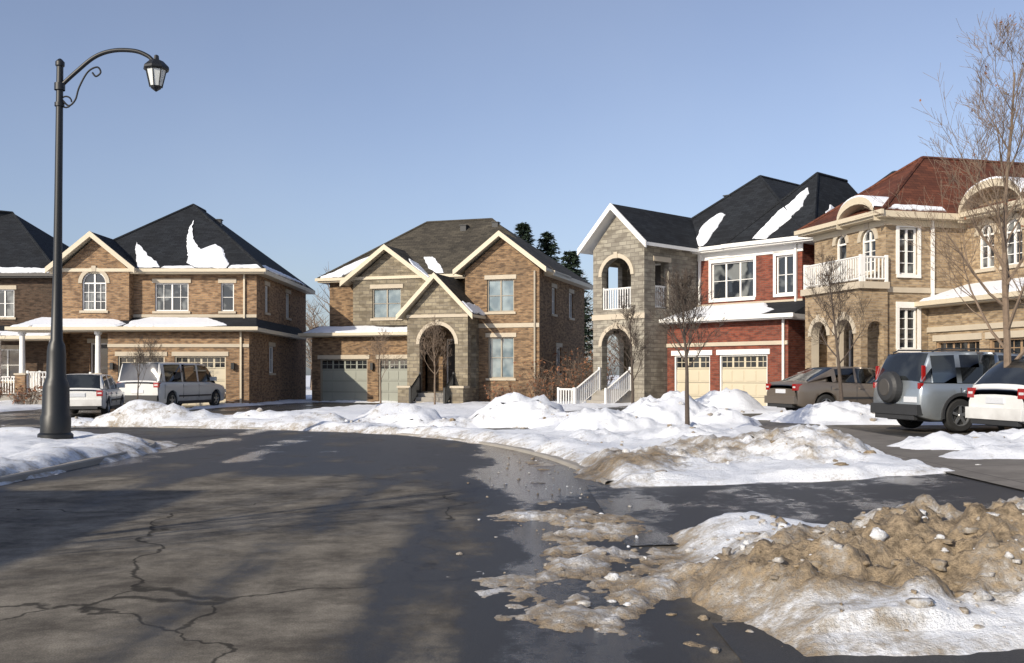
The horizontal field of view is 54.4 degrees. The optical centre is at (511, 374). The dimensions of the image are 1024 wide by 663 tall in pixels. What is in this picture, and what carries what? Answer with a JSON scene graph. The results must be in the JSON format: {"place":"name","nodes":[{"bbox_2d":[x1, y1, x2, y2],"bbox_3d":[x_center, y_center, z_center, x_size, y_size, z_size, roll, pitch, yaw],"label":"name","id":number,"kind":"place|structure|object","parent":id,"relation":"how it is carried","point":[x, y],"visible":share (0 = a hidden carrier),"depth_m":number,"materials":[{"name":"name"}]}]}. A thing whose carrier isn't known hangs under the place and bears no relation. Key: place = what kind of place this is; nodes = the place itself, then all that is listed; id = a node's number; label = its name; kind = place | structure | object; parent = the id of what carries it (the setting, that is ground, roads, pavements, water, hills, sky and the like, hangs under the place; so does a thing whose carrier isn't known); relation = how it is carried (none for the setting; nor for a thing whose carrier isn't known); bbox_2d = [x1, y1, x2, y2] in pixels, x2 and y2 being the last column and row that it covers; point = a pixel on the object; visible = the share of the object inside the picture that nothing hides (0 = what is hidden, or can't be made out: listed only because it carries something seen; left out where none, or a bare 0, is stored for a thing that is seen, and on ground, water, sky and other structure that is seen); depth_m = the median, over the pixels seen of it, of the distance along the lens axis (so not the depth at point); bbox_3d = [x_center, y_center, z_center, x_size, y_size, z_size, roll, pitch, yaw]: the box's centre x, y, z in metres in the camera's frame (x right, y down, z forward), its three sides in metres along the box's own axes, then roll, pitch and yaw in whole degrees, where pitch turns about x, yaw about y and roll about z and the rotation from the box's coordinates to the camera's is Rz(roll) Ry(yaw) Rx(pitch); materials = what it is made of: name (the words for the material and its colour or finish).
{"place":"outdoors","nodes":[
{"label":"outdoors","id":0,"kind":"place"},
{"bbox_2d":[0,267,50,335],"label":"roof snow","id":1,"kind":"structure","parent":0,"point":[19,270],"depth_m":49.60,"materials":[{"name":"white snow"}]},
{"bbox_2d":[0,405,204,425],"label":"driveway","id":2,"kind":"structure","parent":0,"point":[7,418],"depth_m":34.08,"materials":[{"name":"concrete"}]},
{"bbox_2d":[66,374,124,414],"bbox_3d":[-14.549,0.660,34.295,2.100,1.418,4.230,0,0,-12],"label":"white hatchback","id":3,"kind":"object","parent":2,"relation":"on","point":[104,393],"visible":0.68,"depth_m":32.59,"materials":[{"name":"paint"}]},
{"bbox_2d":[127,336,163,361],"bbox_3d":[-15.715,-0.179,43.118,1.599,3.163,1.233,0,0,12],"label":"bare tree","id":4,"kind":"object","parent":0,"point":[152,356],"visible":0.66,"depth_m":42.96,"materials":[{"name":"brown plant"}]},
{"bbox_2d":[12,220,305,325],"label":"roof snow","id":5,"kind":"structure","parent":0,"point":[213,256],"depth_m":45.65,"materials":[{"name":"white snow"}]},
{"bbox_2d":[0,402,379,427],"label":"driveway","id":6,"kind":"structure","parent":0,"point":[273,407],"depth_m":40.74,"materials":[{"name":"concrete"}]},
{"bbox_2d":[118,362,225,405],"bbox_3d":[-13.901,0.421,40.995,2.330,1.878,5.430,0,0,12],"label":"white van","id":7,"kind":"object","parent":6,"relation":"on","point":[168,383],"visible":0.83,"depth_m":39.12,"materials":[{"name":"paint"}]},
{"bbox_2d":[0,428,742,662],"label":"road","id":8,"kind":"structure","parent":0,"point":[197,545],"depth_m":8.14,"materials":[{"name":"grey asphalt"}]},
{"bbox_2d":[71,426,613,483],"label":"kerb","id":9,"kind":"structure","parent":8,"relation":"on","point":[571,464],"depth_m":19.62,"materials":[{"name":"concrete"}]},
{"bbox_2d":[73,391,1023,652],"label":"snow clumps","id":10,"kind":"object","parent":8,"relation":"on","point":[878,533],"visible":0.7,"depth_m":6.46,"materials":[{"name":"white snow"}]},
{"bbox_2d":[304,257,485,332],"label":"roof snow","id":11,"kind":"structure","parent":0,"point":[433,264],"depth_m":49.80,"materials":[{"name":"white snow"}]},
{"bbox_2d":[354,406,627,432],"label":"driveway","id":12,"kind":"structure","parent":0,"point":[620,408],"depth_m":35.44,"materials":[{"name":"concrete"}]},
{"bbox_2d":[0,0,1023,374],"label":"sky","id":13,"kind":"structure","parent":0,"point":[320,133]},
{"bbox_2d":[83,375,970,447],"bbox_3d":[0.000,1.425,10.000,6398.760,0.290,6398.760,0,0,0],"label":"ground","id":14,"kind":"structure","parent":0,"point":[309,391],"depth_m":121.60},
{"bbox_2d":[0,376,12,397],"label":"bare shrub","id":15,"kind":"object","parent":14,"relation":"on","point":[1,392],"visible":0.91,"depth_m":43.87,"materials":[{"name":"brown plant"}]},
{"bbox_2d":[0,316,13,375],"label":"bare tree","id":16,"kind":"object","parent":14,"relation":"on","point":[3,351],"visible":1,"depth_m":42.39,"materials":[{"name":"brown plant"}]},
{"bbox_2d":[0,379,41,404],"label":"bare shrub","id":17,"kind":"object","parent":14,"relation":"on","point":[23,396],"visible":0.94,"depth_m":42.66,"materials":[{"name":"brown plant"}]},
{"bbox_2d":[0,340,49,400],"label":"porch","id":18,"kind":"object","parent":14,"relation":"on","point":[4,398],"visible":0.18,"depth_m":48.42,"materials":[{"name":"concrete"}]},
{"bbox_2d":[1,376,44,393],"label":"railing","id":19,"kind":"object","parent":18,"relation":"on","point":[3,377],"visible":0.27,"depth_m":48.43,"materials":[{"name":"white wood"}]},
{"bbox_2d":[0,278,52,394],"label":"walls","id":20,"kind":"structure","parent":14,"relation":"on","point":[32,298],"depth_m":50.00,"materials":[{"name":"brick"}]},
{"bbox_2d":[0,290,18,380],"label":"windows","id":21,"kind":"structure","parent":20,"relation":"attached to","point":[11,361],"depth_m":50.13,"materials":[{"name":"white glass"}]},
{"bbox_2d":[0,273,52,382],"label":"trim","id":22,"kind":"structure","parent":20,"relation":"attached to","point":[15,287],"depth_m":49.45,"materials":[{"name":"white paint"}]},
{"bbox_2d":[0,210,68,340],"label":"roof","id":23,"kind":"structure","parent":20,"relation":"on","point":[24,243],"depth_m":52.35,"materials":[{"name":"black"}]},
{"bbox_2d":[14,331,105,403],"bbox_3d":[-20.205,-0.125,45.480,4.010,3.650,2.240,0,0,0],"label":"porch","id":24,"kind":"object","parent":14,"relation":"on","point":[20,377],"visible":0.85,"depth_m":44.50,"materials":[{"name":"concrete"}]},
{"bbox_2d":[25,371,91,391],"bbox_3d":[-20.602,0.675,44.602,4.618,1.750,1.742,0,0,33],"label":"railing","id":25,"kind":"object","parent":24,"relation":"on","point":[36,376],"visible":0.25,"depth_m":44.58,"materials":[{"name":"white wood"}]},
{"bbox_2d":[0,438,155,481],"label":"kerb","id":26,"kind":"structure","parent":14,"relation":"on","point":[72,465],"depth_m":15.65,"materials":[{"name":"concrete"}]},
{"bbox_2d":[62,240,305,402],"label":"walls","id":27,"kind":"structure","parent":14,"relation":"on","point":[128,295],"depth_m":46.00,"materials":[{"name":"beige brick"}]},
{"bbox_2d":[91,343,107,374],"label":"doors","id":28,"kind":"structure","parent":27,"relation":"attached to","point":[104,358],"depth_m":46.73,"materials":[{"name":"brown wood"}]},
{"bbox_2d":[5,231,291,402],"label":"trim","id":29,"kind":"structure","parent":27,"relation":"attached to","point":[100,242],"depth_m":45.00,"materials":[{"name":"white paint"}]},
{"bbox_2d":[7,204,314,339],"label":"roof","id":30,"kind":"structure","parent":27,"relation":"on","point":[162,242],"depth_m":47.55,"materials":[{"name":"black"}]},
{"bbox_2d":[213,219,222,225],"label":"roof vents","id":31,"kind":"object","parent":30,"relation":"on","point":[219,221],"visible":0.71,"depth_m":51.04,"materials":[{"name":"black metal"}]},
{"bbox_2d":[118,356,225,404],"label":"garage doors","id":32,"kind":"structure","parent":27,"relation":"attached to","point":[215,366],"depth_m":44.85,"materials":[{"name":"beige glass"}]},
{"bbox_2d":[83,273,288,372],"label":"windows","id":33,"kind":"structure","parent":27,"relation":"attached to","point":[171,296],"depth_m":46.13,"materials":[{"name":"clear glass"}]},
{"bbox_2d":[363,322,403,403],"bbox_3d":[-5.670,-0.483,43.148,1.839,3.768,1.141,0,0,23],"label":"bare tree","id":34,"kind":"object","parent":14,"relation":"on","point":[379,344],"visible":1,"depth_m":43.17,"materials":[{"name":"brown plant"}]},
{"bbox_2d":[406,315,453,404],"bbox_3d":[-3.252,-0.586,42.585,2.163,3.976,1.934,0,0,-26],"label":"bare tree","id":35,"kind":"object","parent":14,"relation":"on","point":[435,331],"visible":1,"depth_m":42.43,"materials":[{"name":"brown plant"}]},
{"bbox_2d":[413,393,450,402],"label":"steps","id":36,"kind":"structure","parent":14,"relation":"on","point":[424,397],"depth_m":46.24,"materials":[{"name":"concrete"}]},
{"bbox_2d":[409,372,454,403],"bbox_3d":[-3.701,0.710,46.077,1.790,1.680,1.240,0,0,18],"label":"railing","id":37,"kind":"object","parent":36,"relation":"on","point":[414,389],"visible":0.88,"depth_m":46.00,"materials":[{"name":"black metal"}]},
{"bbox_2d":[397,386,469,403],"bbox_3d":[-3.198,1.100,47.706,3.330,1.200,3.840,0,0,18],"label":"porch","id":38,"kind":"object","parent":14,"relation":"on","point":[459,394],"visible":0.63,"depth_m":45.72,"materials":[{"name":"stone"}]},
{"bbox_2d":[312,238,583,401],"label":"walls","id":39,"kind":"structure","parent":14,"relation":"on","point":[352,305],"depth_m":47.68,"materials":[{"name":"brown brick"}]},
{"bbox_2d":[320,359,406,401],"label":"garage doors","id":40,"kind":"structure","parent":39,"relation":"attached to","point":[343,379],"depth_m":49.81,"materials":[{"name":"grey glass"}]},
{"bbox_2d":[298,230,574,381],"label":"trim","id":41,"kind":"structure","parent":39,"relation":"attached to","point":[456,269],"depth_m":47.34,"materials":[{"name":"beige paint"}]},
{"bbox_2d":[300,218,592,337],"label":"roof","id":42,"kind":"structure","parent":39,"relation":"on","point":[449,246],"depth_m":51.14,"materials":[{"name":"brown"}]},
{"bbox_2d":[459,221,500,230],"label":"roof vents","id":43,"kind":"object","parent":42,"relation":"on","point":[463,227],"visible":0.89,"depth_m":52.26,"materials":[{"name":"grey metal"}]},
{"bbox_2d":[447,339,454,382],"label":"doors","id":44,"kind":"structure","parent":39,"relation":"attached to","point":[451,365],"depth_m":49.84,"materials":[{"name":"brown glass"}]},
{"bbox_2d":[373,279,571,377],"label":"windows","id":45,"kind":"structure","parent":39,"relation":"attached to","point":[386,303],"depth_m":47.52,"materials":[{"name":"beige glass"}]},
{"bbox_2d":[306,265,618,389],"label":"distant trees","id":46,"kind":"object","parent":14,"relation":"on","point":[310,325],"visible":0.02,"depth_m":95.34,"materials":[{"name":"grey plant"}]},
{"bbox_2d":[483,380,528,401],"bbox_3d":[-0.251,0.819,44.281,2.111,1.178,1.714,0,0,0],"label":"bare shrub","id":47,"kind":"object","parent":14,"relation":"on","point":[502,389],"visible":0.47,"depth_m":44.18,"materials":[{"name":"brown plant"}]},
{"bbox_2d":[0,387,1023,656],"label":"snow banks","id":48,"kind":"object","parent":14,"relation":"on","point":[878,615],"visible":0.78,"depth_m":8.64,"materials":[{"name":"white snow"}]},
{"bbox_2d":[37,48,168,438],"bbox_3d":[-8.808,-2.826,21.500,2.720,8.478,0.720,1,0,0],"label":"street lamp","id":49,"kind":"object","parent":48,"relation":"on","point":[55,419],"visible":1,"depth_m":21.41,"materials":[{"name":"black metal"}]},
{"bbox_2d":[126,335,166,399],"bbox_3d":[-11.445,-0.021,30.765,1.059,2.445,1.093,0,0,27],"label":"bare tree","id":50,"kind":"object","parent":48,"relation":"on","point":[141,355],"visible":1,"depth_m":30.60,"materials":[{"name":"brown plant"}]},
{"bbox_2d":[645,262,731,424],"bbox_3d":[3.681,-0.582,20.695,1.727,3.545,1.990,0,0,25],"label":"bare tree","id":51,"kind":"object","parent":48,"relation":"on","point":[685,310],"visible":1,"depth_m":20.64,"materials":[{"name":"brown plant"}]},
{"bbox_2d":[801,244,886,401],"bbox_3d":[8.904,-1.202,26.524,2.352,4.568,2.124,0,0,0],"label":"bare tree","id":52,"kind":"object","parent":48,"relation":"on","point":[831,296],"visible":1,"depth_m":26.41,"materials":[{"name":"brown plant"}]},
{"bbox_2d":[513,222,534,245],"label":"pine tree","id":53,"kind":"object","parent":14,"relation":"on","point":[523,229],"visible":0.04,"depth_m":75.76,"materials":[{"name":"green plant"}]},
{"bbox_2d":[517,368,573,400],"bbox_3d":[1.533,0.520,44.886,2.366,1.775,2.072,0,0,-33],"label":"bare shrub","id":54,"kind":"object","parent":14,"relation":"on","point":[536,388],"visible":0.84,"depth_m":44.66,"materials":[{"name":"brown plant"}]},
{"bbox_2d":[536,231,584,347],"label":"pine tree","id":55,"kind":"object","parent":14,"relation":"on","point":[548,248],"visible":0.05,"depth_m":77.70,"materials":[{"name":"green plant"}]},
{"bbox_2d":[513,351,615,401],"bbox_3d":[2.505,0.106,45.991,4.210,2.602,3.835,0,0,44],"label":"bare shrub","id":56,"kind":"object","parent":14,"relation":"on","point":[577,382],"visible":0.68,"depth_m":45.72,"materials":[{"name":"brown plant"}]},
{"bbox_2d":[560,251,592,374],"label":"pine tree","id":57,"kind":"object","parent":14,"relation":"on","point":[572,261],"visible":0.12,"depth_m":73.66,"materials":[{"name":"green plant"}]},
{"bbox_2d":[547,341,618,397],"bbox_3d":[3.822,-0.143,48.988,4.686,3.099,3.952,0,0,0],"label":"bare shrub","id":58,"kind":"object","parent":14,"relation":"on","point":[608,374],"visible":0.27,"depth_m":48.74,"materials":[{"name":"brown plant"}]},
{"bbox_2d":[586,390,630,403],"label":"steps","id":59,"kind":"structure","parent":14,"relation":"on","point":[598,397],"depth_m":41.10,"materials":[{"name":"concrete"}]},
{"bbox_2d":[557,285,664,403],"bbox_3d":[4.127,-1.110,41.812,3.245,5.220,3.265,0,0,-43],"label":"railing","id":60,"kind":"object","parent":59,"relation":"on","point":[578,394],"visible":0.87,"depth_m":41.43,"materials":[{"name":"white metal"}]},
{"bbox_2d":[592,312,644,401],"bbox_3d":[5.211,-0.525,42.259,2.250,4.250,2.880,0,0,-43],"label":"porch","id":61,"kind":"object","parent":14,"relation":"on","point":[638,395],"visible":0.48,"depth_m":41.34,"materials":[{"name":"grey stone"}]},
{"bbox_2d":[602,291,653,403],"bbox_3d":[3.437,-0.570,29.244,1.605,3.750,1.601,0,0,0],"label":"bare tree","id":62,"kind":"object","parent":14,"relation":"on","point":[635,339],"visible":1,"depth_m":29.33,"materials":[{"name":"brown plant"}]},
{"bbox_2d":[593,216,814,398],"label":"walls","id":63,"kind":"structure","parent":14,"relation":"on","point":[655,378],"depth_m":40.84,"materials":[{"name":"grey stone"}]},
{"bbox_2d":[655,263,660,305],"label":"doors","id":64,"kind":"structure","parent":63,"relation":"attached to","point":[657,274],"depth_m":42.94,"materials":[{"name":"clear glass"}]},
{"bbox_2d":[577,203,810,379],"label":"trim","id":65,"kind":"structure","parent":63,"relation":"attached to","point":[743,254],"depth_m":40.48,"materials":[{"name":"white paint"}]},
{"bbox_2d":[675,354,766,405],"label":"garage doors","id":66,"kind":"structure","parent":63,"relation":"attached to","point":[747,373],"depth_m":39.44,"materials":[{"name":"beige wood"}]},
{"bbox_2d":[581,171,895,324],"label":"roof","id":67,"kind":"structure","parent":63,"relation":"on","point":[751,208],"depth_m":42.02,"materials":[{"name":"black"}]},
{"bbox_2d":[712,255,792,299],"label":"windows","id":68,"kind":"structure","parent":63,"relation":"attached to","point":[730,280],"depth_m":41.48,"materials":[{"name":"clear glass"}]},
{"bbox_2d":[800,281,889,295],"bbox_3d":[11.255,-0.735,33.845,1.120,4.570,3.540,0,0,-15],"label":"porch","id":69,"kind":"object","parent":14,"relation":"on","point":[866,284],"visible":0.29,"depth_m":32.27,"materials":[{"name":"concrete"}]},
{"bbox_2d":[803,254,887,289],"bbox_3d":[11.464,-1.275,33.876,3.390,5.250,3.440,0,0,-15],"label":"railing","id":70,"kind":"object","parent":69,"relation":"on","point":[859,264],"visible":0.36,"depth_m":32.63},
{"bbox_2d":[805,188,1023,369],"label":"walls","id":71,"kind":"structure","parent":14,"relation":"on","point":[874,349],"depth_m":32.76,"materials":[{"name":"beige brick"}]},
{"bbox_2d":[849,330,852,366],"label":"doors","id":72,"kind":"structure","parent":71,"relation":"attached to","point":[851,356],"depth_m":34.58,"materials":[{"name":"black glass"}]},
{"bbox_2d":[794,178,1023,352],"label":"trim","id":73,"kind":"structure","parent":71,"relation":"attached to","point":[851,206],"depth_m":32.60,"materials":[{"name":"beige paint"}]},
{"bbox_2d":[797,156,1023,307],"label":"roof","id":74,"kind":"structure","parent":71,"relation":"on","point":[917,175],"depth_m":33.95,"materials":[{"name":"red"}]},
{"bbox_2d":[837,219,1021,348],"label":"windows","id":75,"kind":"structure","parent":71,"relation":"attached to","point":[907,315],"depth_m":32.81,"materials":[{"name":"clear glass"}]},
{"bbox_2d":[937,337,1023,353],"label":"garage doors","id":76,"kind":"structure","parent":71,"relation":"attached to","point":[1017,344],"depth_m":30.88,"materials":[{"name":"beige glass"}]},
{"bbox_2d":[855,11,1023,429],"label":"bare tree","id":77,"kind":"object","parent":14,"relation":"on","point":[1007,278],"visible":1,"depth_m":18.82,"materials":[{"name":"brown plant"}]},
{"bbox_2d":[670,188,833,318],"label":"roof snow","id":78,"kind":"structure","parent":0,"point":[775,222],"depth_m":40.67,"materials":[{"name":"white snow"}]},
{"bbox_2d":[742,413,762,416],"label":"driveway","id":79,"kind":"structure","parent":0,"point":[754,414],"depth_m":30.29,"materials":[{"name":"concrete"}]},
{"bbox_2d":[764,366,875,410],"bbox_3d":[10.095,0.466,29.699,4.830,1.448,2.160,0,0,-16],"label":"tan sedan","id":80,"kind":"object","parent":79,"relation":"on","point":[802,389],"visible":0.58,"depth_m":28.74,"materials":[{"name":"paint"}]},
{"bbox_2d":[586,473,1023,545],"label":"driveway","id":81,"kind":"structure","parent":0,"point":[663,513],"depth_m":11.41,"materials":[{"name":"grey asphalt"}]},
{"bbox_2d":[712,622,1023,662],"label":"driveway","id":82,"kind":"structure","parent":0,"point":[757,645],"depth_m":5.23,"materials":[{"name":"grey asphalt"}]},
{"bbox_2d":[749,416,1023,489],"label":"sidewalk","id":83,"kind":"structure","parent":0,"point":[1007,472],"depth_m":14.20,"materials":[{"name":"concrete"}]},
{"bbox_2d":[829,425,999,437],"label":"driveway","id":84,"kind":"structure","parent":0,"point":[904,432],"depth_m":22.00,"materials":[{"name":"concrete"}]},
{"bbox_2d":[870,348,1023,431],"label":"silver suv","id":85,"kind":"object","parent":84,"relation":"on","point":[914,389],"visible":0.69,"depth_m":20.71,"materials":[{"name":"paint"}]},
{"bbox_2d":[965,359,1023,430],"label":"white sedan","id":86,"kind":"object","parent":84,"relation":"on","point":[995,393],"visible":0.94,"depth_m":18.54,"materials":[{"name":"paint"}]},
{"bbox_2d":[841,176,1023,300],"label":"roof snow","id":87,"kind":"structure","parent":0,"point":[991,287],"depth_m":31.77,"materials":[{"name":"white snow"}]}
]}

